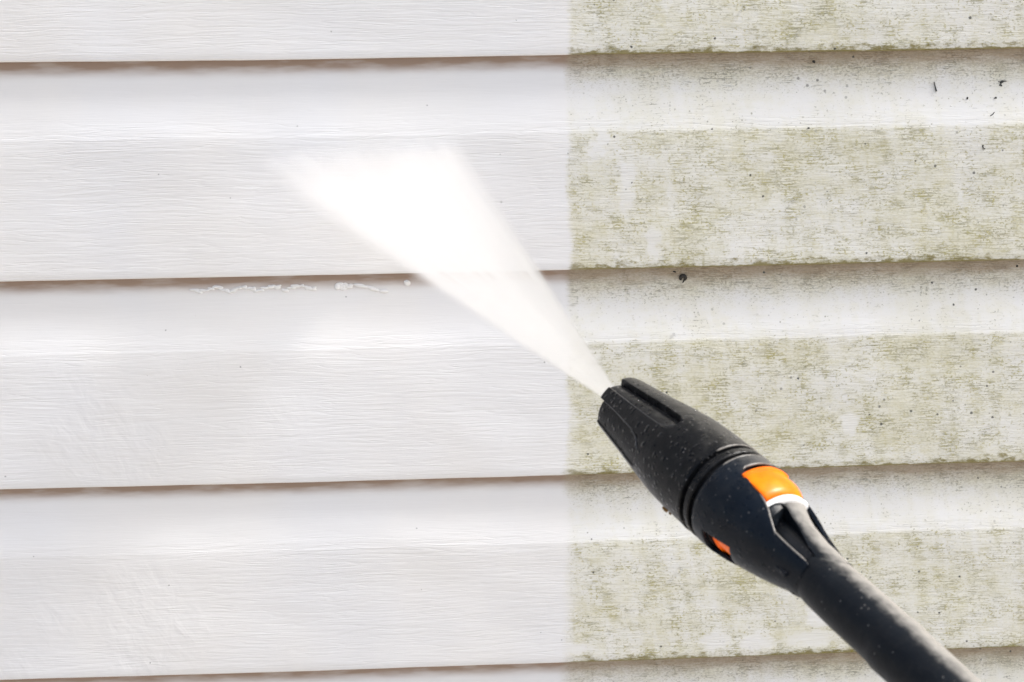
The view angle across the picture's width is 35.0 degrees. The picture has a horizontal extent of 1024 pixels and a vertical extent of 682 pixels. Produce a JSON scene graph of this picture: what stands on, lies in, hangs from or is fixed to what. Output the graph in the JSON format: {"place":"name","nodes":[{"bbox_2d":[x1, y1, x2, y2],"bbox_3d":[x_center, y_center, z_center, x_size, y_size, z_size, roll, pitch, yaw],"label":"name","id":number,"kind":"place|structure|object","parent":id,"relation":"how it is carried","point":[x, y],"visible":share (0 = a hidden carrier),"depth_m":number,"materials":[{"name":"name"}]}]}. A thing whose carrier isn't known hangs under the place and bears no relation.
{"place":"outdoors","nodes":[
{"label":"outdoors","id":0,"kind":"place"},
{"bbox_2d":[189,280,410,293],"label":"wash water","id":1,"kind":"structure","parent":0,"point":[341,286],"depth_m":0.87,"materials":[{"name":"white liquid"}]},
{"bbox_2d":[0,0,1023,681],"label":"siding wall","id":2,"kind":"structure","parent":0,"point":[428,472],"depth_m":0.88,"materials":[{"name":"plastic"}]},
{"bbox_2d":[679,274,686,282],"bbox_3d":[0.092,-0.034,0.879,0.004,0.005,0.002,-1,15,-3],"label":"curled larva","id":3,"kind":"object","parent":2,"relation":"on","point":[681,276],"visible":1,"depth_m":0.88},
{"bbox_2d":[597,378,981,681],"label":"pressure washer lance","id":4,"kind":"object","parent":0,"point":[772,531],"visible":1,"depth_m":0.56,"materials":[{"name":"black plastic"}]},
{"bbox_2d":[605,383,750,533],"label":"water beads","id":5,"kind":"object","parent":4,"relation":"on","point":[698,436],"visible":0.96,"depth_m":0.59}
]}

